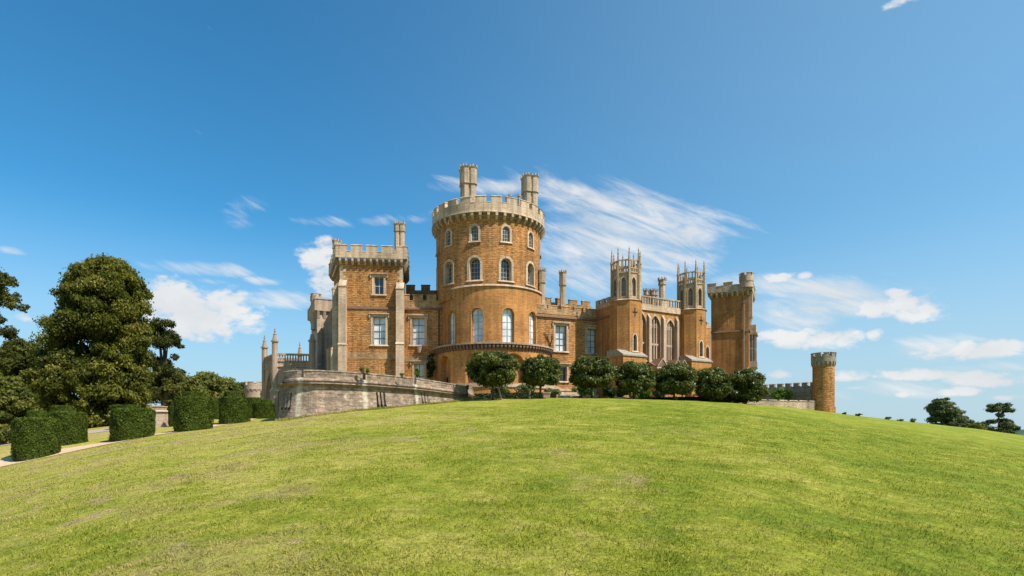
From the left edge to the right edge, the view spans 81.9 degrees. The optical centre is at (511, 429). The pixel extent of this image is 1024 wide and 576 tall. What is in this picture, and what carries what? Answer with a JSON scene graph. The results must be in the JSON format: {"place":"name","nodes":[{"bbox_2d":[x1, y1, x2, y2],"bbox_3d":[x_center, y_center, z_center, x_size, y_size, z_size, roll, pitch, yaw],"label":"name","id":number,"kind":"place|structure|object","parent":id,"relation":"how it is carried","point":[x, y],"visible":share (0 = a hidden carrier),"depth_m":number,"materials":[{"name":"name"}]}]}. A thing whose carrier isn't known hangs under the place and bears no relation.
{"place":"outdoors","nodes":[
{"label":"outdoors","id":0,"kind":"place"},
{"bbox_2d":[0,428,108,445],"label":"drive","id":1,"kind":"structure","parent":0,"point":[98,430],"depth_m":54.55,"materials":[{"name":"beige gravel"}]},
{"bbox_2d":[0,418,263,466],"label":"path","id":2,"kind":"structure","parent":0,"point":[6,461],"depth_m":37.55,"materials":[{"name":"beige gravel"}]},
{"bbox_2d":[244,381,261,397],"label":"round turret","id":3,"kind":"object","parent":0,"point":[252,389],"visible":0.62,"depth_m":127.72,"materials":[{"name":"stone"}]},
{"bbox_2d":[277,383,475,397],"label":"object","id":4,"kind":"structure","parent":0,"point":[280,385],"depth_m":48.71,"materials":[{"name":"grey stone"}]},
{"bbox_2d":[0,398,1023,575],"bbox_3d":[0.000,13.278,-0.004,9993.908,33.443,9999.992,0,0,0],"label":"lawn","id":5,"kind":"structure","parent":0,"point":[1005,439],"depth_m":10.61,"materials":[{"name":"green plant"}]},
{"bbox_2d":[0,424,13,444],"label":"laurel bush","id":6,"kind":"object","parent":5,"relation":"on","point":[5,433],"visible":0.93,"depth_m":46.52,"materials":[{"name":"green plant"}]},
{"bbox_2d":[0,267,30,371],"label":"broadleaf tree","id":7,"kind":"object","parent":5,"relation":"on","point":[7,362],"visible":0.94,"depth_m":52.90,"materials":[{"name":"green plant"}]},
{"bbox_2d":[0,374,42,441],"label":"laurel bush","id":8,"kind":"object","parent":5,"relation":"on","point":[17,400],"visible":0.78,"depth_m":49.66,"materials":[{"name":"green plant"}]},
{"bbox_2d":[0,338,48,397],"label":"broadleaf tree","id":9,"kind":"object","parent":5,"relation":"on","point":[24,362],"visible":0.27,"depth_m":72.49,"materials":[{"name":"green plant"}]},
{"bbox_2d":[10,416,61,461],"bbox_3d":[-29.306,0.642,36.423,2.591,2.942,2.626,0,0,0],"label":"clipped hedge","id":10,"kind":"object","parent":5,"relation":"on","point":[35,438],"visible":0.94,"depth_m":35.52,"materials":[{"name":"green plant"}]},
{"bbox_2d":[25,410,47,417],"bbox_3d":[-40.244,-0.405,50.015,1.570,2.622,1.591,0,0,12],"label":"clipped hedge","id":11,"kind":"object","parent":5,"relation":"on","point":[39,413],"visible":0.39,"depth_m":49.50,"materials":[{"name":"green plant"}]},
{"bbox_2d":[50,405,75,411],"bbox_3d":[-42.651,-0.961,55.983,2.063,2.847,2.035,0,0,-35],"label":"clipped hedge","id":12,"kind":"object","parent":5,"relation":"on","point":[61,408],"visible":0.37,"depth_m":55.35,"materials":[{"name":"green plant"}]},
{"bbox_2d":[47,410,88,445],"bbox_3d":[-30.821,0.031,41.023,2.378,2.739,2.410,0,0,32],"label":"clipped hedge","id":13,"kind":"object","parent":5,"relation":"on","point":[74,425],"visible":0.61,"depth_m":40.36,"materials":[{"name":"green plant"}]},
{"bbox_2d":[18,252,156,427],"bbox_3d":[-46.859,-9.158,65.989,13.744,20.892,13.020,0,0,0],"label":"beech tree","id":14,"kind":"object","parent":5,"relation":"on","point":[103,307],"visible":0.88,"depth_m":62.94,"materials":[{"name":"green plant"}]},
{"bbox_2d":[111,404,140,408],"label":"clipped hedge","id":15,"kind":"object","parent":5,"relation":"on","point":[124,406],"visible":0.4,"depth_m":55.15,"materials":[{"name":"green plant"}]},
{"bbox_2d":[107,407,156,441],"bbox_3d":[-25.952,-0.241,40.374,2.832,2.568,2.870,0,0,42],"label":"clipped hedge","id":16,"kind":"object","parent":5,"relation":"on","point":[125,423],"visible":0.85,"depth_m":39.40,"materials":[{"name":"green plant"}]},
{"bbox_2d":[151,406,168,427],"bbox_3d":[-31.416,-0.973,53.308,1.919,2.269,1.852,0,0,-9],"label":"pedestal","id":17,"kind":"object","parent":5,"relation":"on","point":[161,417],"visible":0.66,"depth_m":52.52,"materials":[{"name":"stone"}]},
{"bbox_2d":[147,316,184,405],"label":"beech tree","id":18,"kind":"object","parent":5,"relation":"on","point":[164,339],"visible":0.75,"depth_m":83.25,"materials":[{"name":"green plant"}]},
{"bbox_2d":[168,406,173,425],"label":"clipped hedge","id":19,"kind":"object","parent":5,"relation":"on","point":[170,414],"visible":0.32,"depth_m":51.45,"materials":[{"name":"green plant"}]},
{"bbox_2d":[159,384,184,409],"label":"garden tree","id":20,"kind":"object","parent":5,"relation":"on","point":[173,392],"visible":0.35,"depth_m":69.68,"materials":[{"name":"green plant"}]},
{"bbox_2d":[173,366,186,375],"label":"background tree","id":21,"kind":"object","parent":5,"relation":"on","point":[182,371],"visible":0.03,"depth_m":139.65,"materials":[{"name":"green plant"}]},
{"bbox_2d":[170,373,210,397],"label":"background tree","id":22,"kind":"object","parent":5,"relation":"on","point":[190,383],"visible":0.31,"depth_m":116.73,"materials":[{"name":"green plant"}]},
{"bbox_2d":[172,395,214,431],"bbox_3d":[-23.510,-1.112,43.613,2.822,2.827,2.784,0,0,-5],"label":"clipped hedge","id":23,"kind":"object","parent":5,"relation":"on","point":[191,413],"visible":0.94,"depth_m":42.61,"materials":[{"name":"green plant"}]},
{"bbox_2d":[182,390,205,396],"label":"clipped hedge","id":24,"kind":"object","parent":5,"relation":"on","point":[192,393],"visible":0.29,"depth_m":65.16,"materials":[{"name":"green plant"}]},
{"bbox_2d":[194,370,226,399],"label":"background tree","id":25,"kind":"object","parent":5,"relation":"on","point":[212,381],"visible":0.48,"depth_m":124.70,"materials":[{"name":"green plant"}]},
{"bbox_2d":[211,399,218,418],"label":"clipped hedge","id":26,"kind":"object","parent":5,"relation":"on","point":[216,410],"visible":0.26,"depth_m":59.23,"materials":[{"name":"green plant"}]},
{"bbox_2d":[220,376,241,391],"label":"background tree","id":27,"kind":"object","parent":5,"relation":"on","point":[230,384],"visible":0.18,"depth_m":130.31,"materials":[{"name":"green plant"}]},
{"bbox_2d":[224,391,241,396],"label":"clipped hedge","id":28,"kind":"object","parent":5,"relation":"on","point":[233,393],"visible":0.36,"depth_m":71.25,"materials":[{"name":"green plant"}]},
{"bbox_2d":[218,396,251,423],"bbox_3d":[-23.753,-1.524,50.506,2.677,2.693,2.640,0,0,37],"label":"clipped hedge","id":29,"kind":"object","parent":5,"relation":"on","point":[233,410],"visible":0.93,"depth_m":49.55,"materials":[{"name":"green plant"}]},
{"bbox_2d":[236,381,244,396],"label":"background tree","id":30,"kind":"object","parent":5,"relation":"on","point":[242,386],"visible":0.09,"depth_m":138.71,"materials":[{"name":"green plant"}]},
{"bbox_2d":[247,397,260,418],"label":"clipped hedge","id":31,"kind":"object","parent":5,"relation":"on","point":[255,399],"visible":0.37,"depth_m":69.29,"materials":[{"name":"green plant"}]},
{"bbox_2d":[252,402,275,418],"bbox_3d":[-23.921,-1.690,56.982,2.260,1.903,2.290,0,0,-10],"label":"clipped hedge","id":32,"kind":"object","parent":5,"relation":"on","point":[264,410],"visible":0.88,"depth_m":56.18,"materials":[{"name":"green plant"}]},
{"bbox_2d":[261,399,271,402],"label":"clipped hedge","id":33,"kind":"object","parent":5,"relation":"on","point":[266,400],"visible":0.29,"depth_m":79.41,"materials":[{"name":"green plant"}]},
{"bbox_2d":[277,370,474,419],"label":"terrace wall","id":34,"kind":"structure","parent":5,"relation":"on","point":[329,394],"depth_m":47.14,"materials":[{"name":"grey stone"}]},
{"bbox_2d":[359,367,365,373],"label":"potted plant","id":35,"kind":"object","parent":34,"relation":"on","point":[362,369],"depth_m":47.15,"materials":[{"name":"green plant"}]},
{"bbox_2d":[414,365,420,377],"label":"climbing plant","id":36,"kind":"object","parent":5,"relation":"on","point":[416,373],"visible":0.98,"depth_m":85.92,"materials":[{"name":"green plant"}]},
{"bbox_2d":[464,350,520,399],"bbox_3d":[-1.930,-5.402,60.129,5.965,5.290,5.706,0,0,0],"label":"clipped tree","id":37,"kind":"object","parent":5,"relation":"on","point":[492,369],"visible":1,"depth_m":58.53,"materials":[{"name":"green plant"}]},
{"bbox_2d":[489,386,510,392],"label":"garden shrub","id":38,"kind":"object","parent":5,"relation":"on","point":[504,389],"visible":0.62,"depth_m":68.41,"materials":[{"name":"green plant"}]},
{"bbox_2d":[259,163,757,417],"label":"castle","id":39,"kind":"structure","parent":5,"relation":"on","point":[488,294],"depth_m":85.36,"materials":[{"name":"brick"}]},
{"bbox_2d":[370,273,387,295],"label":"window","id":40,"kind":"structure","parent":39,"relation":"in","point":[380,283],"depth_m":85.20,"materials":[{"name":"stone"}]},
{"bbox_2d":[369,313,389,345],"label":"window","id":41,"kind":"structure","parent":39,"relation":"in","point":[380,324],"depth_m":85.58,"materials":[{"name":"glass"}]},
{"bbox_2d":[408,314,427,345],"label":"window","id":42,"kind":"structure","parent":39,"relation":"in","point":[419,325],"depth_m":87.50,"materials":[{"name":"glass"}]},
{"bbox_2d":[410,360,427,378],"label":"window","id":43,"kind":"structure","parent":39,"relation":"in","point":[421,364],"depth_m":86.95,"materials":[{"name":"stone"}]},
{"bbox_2d":[426,353,435,379],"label":"climbing plant","id":44,"kind":"object","parent":39,"relation":"attached to","point":[430,369],"visible":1,"depth_m":86.16,"materials":[{"name":"green plant"}]},
{"bbox_2d":[435,237,437,256],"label":"window","id":45,"kind":"structure","parent":39,"relation":"in","point":[436,237],"depth_m":88.23,"materials":[{"name":"stone"}]},
{"bbox_2d":[435,267,437,293],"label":"window","id":46,"kind":"structure","parent":39,"relation":"in","point":[436,267],"depth_m":88.23,"materials":[{"name":"stone"}]},
{"bbox_2d":[442,259,453,286],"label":"window","id":47,"kind":"structure","parent":39,"relation":"in","point":[451,267],"depth_m":84.87,"materials":[{"name":"stone"}]},
{"bbox_2d":[444,228,452,248],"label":"window","id":48,"kind":"structure","parent":39,"relation":"in","point":[449,235],"depth_m":84.66,"materials":[{"name":"stone"}]},
{"bbox_2d":[447,310,454,343],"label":"window","id":49,"kind":"structure","parent":39,"relation":"in","point":[452,317],"depth_m":84.83,"materials":[{"name":"white glass"}]},
{"bbox_2d":[468,223,480,242],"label":"window","id":50,"kind":"structure","parent":39,"relation":"in","point":[475,227],"depth_m":82.46,"materials":[{"name":"stone"}]},
{"bbox_2d":[466,255,482,281],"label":"window","id":51,"kind":"structure","parent":39,"relation":"in","point":[476,264],"depth_m":82.92,"materials":[{"name":"stone"}]},
{"bbox_2d":[470,307,483,341],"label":"window","id":52,"kind":"structure","parent":39,"relation":"in","point":[478,314],"depth_m":82.38,"materials":[{"name":"white glass"}]},
{"bbox_2d":[500,224,512,243],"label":"window","id":53,"kind":"structure","parent":39,"relation":"in","point":[504,230],"depth_m":82.84,"materials":[{"name":"stone"}]},
{"bbox_2d":[498,256,514,282],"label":"window","id":54,"kind":"structure","parent":39,"relation":"in","point":[503,264],"depth_m":83.07,"materials":[{"name":"stone"}]},
{"bbox_2d":[501,307,514,341],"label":"window","id":55,"kind":"structure","parent":39,"relation":"in","point":[506,315],"depth_m":82.50,"materials":[{"name":"white glass"}]},
{"bbox_2d":[525,261,535,287],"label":"window","id":56,"kind":"structure","parent":39,"relation":"in","point":[527,265],"depth_m":85.57,"materials":[{"name":"stone"}]},
{"bbox_2d":[527,230,534,250],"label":"window","id":57,"kind":"structure","parent":39,"relation":"in","point":[529,238],"depth_m":85.58,"materials":[{"name":"stone"}]},
{"bbox_2d":[528,310,536,343],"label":"window","id":58,"kind":"structure","parent":39,"relation":"in","point":[530,316],"depth_m":85.20,"materials":[{"name":"white glass"}]},
{"bbox_2d":[543,332,552,357],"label":"climbing vine","id":59,"kind":"object","parent":39,"relation":"attached to","point":[549,342],"visible":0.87,"depth_m":86.20,"materials":[{"name":"plant"}]},
{"bbox_2d":[552,321,570,352],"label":"window","id":60,"kind":"structure","parent":39,"relation":"in","point":[558,331],"depth_m":87.41,"materials":[{"name":"glass"}]},
{"bbox_2d":[559,363,570,382],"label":"window","id":61,"kind":"structure","parent":39,"relation":"in","point":[563,377],"depth_m":87.50,"materials":[{"name":"stone"}]},
{"bbox_2d":[584,325,596,354],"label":"window","id":62,"kind":"structure","parent":39,"relation":"in","point":[589,332],"depth_m":89.45,"materials":[{"name":"glass"}]},
{"bbox_2d":[632,333,638,352],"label":"window","id":63,"kind":"structure","parent":39,"relation":"in","point":[633,337],"depth_m":84.14,"materials":[{"name":"stone"}]},
{"bbox_2d":[642,311,647,361],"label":"window","id":64,"kind":"structure","parent":39,"relation":"in","point":[643,325],"depth_m":87.86,"materials":[{"name":"stone"}]},
{"bbox_2d":[651,314,661,361],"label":"window","id":65,"kind":"structure","parent":39,"relation":"in","point":[654,326],"depth_m":89.16,"materials":[{"name":"stone"}]},
{"bbox_2d":[666,318,674,361],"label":"window","id":66,"kind":"structure","parent":39,"relation":"in","point":[669,329],"depth_m":90.65,"materials":[{"name":"stone"}]},
{"bbox_2d":[698,340,704,357],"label":"window","id":67,"kind":"structure","parent":39,"relation":"in","point":[700,344],"depth_m":90.65,"materials":[{"name":"stone"}]},
{"bbox_2d":[706,345,709,358],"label":"window","id":68,"kind":"structure","parent":39,"relation":"in","point":[707,345],"depth_m":94.56,"materials":[{"name":"stone"}]},
{"bbox_2d":[749,325,757,370],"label":"oriel window","id":69,"kind":"structure","parent":39,"relation":"in","point":[753,334],"depth_m":96.95,"materials":[{"name":"stone"}]},
{"bbox_2d":[474,392,556,398],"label":"box hedge","id":70,"kind":"object","parent":5,"relation":"on","point":[507,395],"visible":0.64,"depth_m":67.12,"materials":[{"name":"green plant"}]},
{"bbox_2d":[514,383,536,392],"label":"garden shrub","id":71,"kind":"object","parent":5,"relation":"on","point":[523,388],"visible":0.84,"depth_m":69.47,"materials":[{"name":"green plant"}]},
{"bbox_2d":[520,352,562,398],"bbox_3d":[3.180,-5.594,62.514,4.889,5.028,5.052,0,0,0],"label":"clipped tree","id":72,"kind":"object","parent":5,"relation":"on","point":[540,371],"visible":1,"depth_m":61.08,"materials":[{"name":"green plant"}]},
{"bbox_2d":[542,392,550,397],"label":"stone planter","id":73,"kind":"object","parent":5,"relation":"on","point":[545,394],"visible":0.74,"depth_m":66.12,"materials":[{"name":"stone"}]},
{"bbox_2d":[543,387,561,395],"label":"garden shrub","id":74,"kind":"object","parent":5,"relation":"on","point":[557,391],"visible":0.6,"depth_m":69.67,"materials":[{"name":"green plant"}]},
{"bbox_2d":[571,386,594,397],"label":"garden shrub","id":75,"kind":"object","parent":5,"relation":"on","point":[583,392],"visible":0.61,"depth_m":70.79,"materials":[{"name":"green plant"}]},
{"bbox_2d":[568,355,619,397],"bbox_3d":[8.700,-5.675,63.869,5.311,4.969,5.721,0,0,-33],"label":"clipped tree","id":76,"kind":"object","parent":5,"relation":"on","point":[592,372],"visible":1,"depth_m":62.37,"materials":[{"name":"green plant"}]},
{"bbox_2d":[601,384,617,397],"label":"garden shrub","id":77,"kind":"object","parent":5,"relation":"on","point":[610,391],"visible":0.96,"depth_m":71.68,"materials":[{"name":"green plant"}]},
{"bbox_2d":[615,387,631,396],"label":"garden shrub","id":78,"kind":"object","parent":5,"relation":"on","point":[622,395],"visible":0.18,"depth_m":73.67,"materials":[{"name":"green plant"}]},
{"bbox_2d":[614,359,656,398],"bbox_3d":[13.670,-5.444,65.034,4.760,4.619,5.040,0,0,28],"label":"clipped tree","id":79,"kind":"object","parent":5,"relation":"on","point":[633,378],"visible":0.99,"depth_m":63.56,"materials":[{"name":"green plant"}]},
{"bbox_2d":[635,389,651,396],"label":"garden shrub","id":80,"kind":"object","parent":5,"relation":"on","point":[647,393],"visible":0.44,"depth_m":72.67,"materials":[{"name":"green plant"}]},
{"bbox_2d":[651,390,665,396],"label":"garden shrub","id":81,"kind":"object","parent":5,"relation":"on","point":[655,393],"visible":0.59,"depth_m":75.58,"materials":[{"name":"green plant"}]},
{"bbox_2d":[612,396,737,402],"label":"box hedge","id":82,"kind":"object","parent":5,"relation":"on","point":[723,400],"visible":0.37,"depth_m":68.61,"materials":[{"name":"green plant"}]},
{"bbox_2d":[653,362,697,399],"bbox_3d":[18.125,-5.286,66.096,5.212,4.458,5.092,0,0,0],"label":"clipped tree","id":83,"kind":"object","parent":5,"relation":"on","point":[680,378],"visible":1,"depth_m":64.66,"materials":[{"name":"green plant"}]},
{"bbox_2d":[694,367,733,401],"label":"clipped tree","id":84,"kind":"object","parent":5,"relation":"on","point":[712,383],"visible":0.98,"depth_m":65.66,"materials":[{"name":"green plant"}]},
{"bbox_2d":[726,367,769,403],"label":"clipped tree","id":85,"kind":"object","parent":5,"relation":"on","point":[747,383],"visible":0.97,"depth_m":67.23,"materials":[{"name":"green plant"}]},
{"bbox_2d":[741,399,815,409],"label":"battlemented wall","id":86,"kind":"structure","parent":5,"relation":"on","point":[803,404],"depth_m":76.66,"materials":[{"name":"stone"}]},
{"bbox_2d":[768,387,795,399],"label":"garden shrub","id":87,"kind":"object","parent":5,"relation":"on","point":[779,393],"visible":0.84,"depth_m":80.58,"materials":[{"name":"green plant"}]},
{"bbox_2d":[761,382,811,400],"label":"battlemented wall","id":88,"kind":"structure","parent":5,"relation":"on","point":[803,392],"depth_m":83.72,"materials":[{"name":"grey stone"}]},
{"bbox_2d":[810,352,835,412],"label":"round turret","id":89,"kind":"object","parent":5,"relation":"on","point":[823,380],"visible":0.97,"depth_m":77.88,"materials":[{"name":"brown stone"}]},
{"bbox_2d":[924,397,974,427],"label":"pine tree","id":90,"kind":"object","parent":5,"relation":"on","point":[944,411],"visible":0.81,"depth_m":147.85,"materials":[{"name":"green plant"}]},
{"bbox_2d":[966,421,987,429],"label":"gorse bush","id":91,"kind":"object","parent":5,"relation":"on","point":[977,425],"visible":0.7,"depth_m":139.00,"materials":[{"name":"green plant"}]},
{"bbox_2d":[980,402,1020,433],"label":"pine tree","id":92,"kind":"object","parent":5,"relation":"on","point":[1005,425],"visible":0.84,"depth_m":143.89,"materials":[{"name":"green plant"}]},
{"bbox_2d":[0,0,1023,429],"label":"sky","id":93,"kind":"structure","parent":0,"point":[862,159],"materials":[{"name":"blue"}]},
{"bbox_2d":[557,395,570,397],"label":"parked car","id":94,"kind":"object","parent":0,"point":[564,396],"visible":0.08,"depth_m":70.34,"materials":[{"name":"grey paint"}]},
{"bbox_2d":[1015,429,1023,434],"bbox_3d":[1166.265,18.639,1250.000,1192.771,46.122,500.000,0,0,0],"label":"hills","id":95,"kind":"structure","parent":0,"point":[1020,432],"depth_m":1088.23,"materials":[{"name":"green plant"}]}
]}

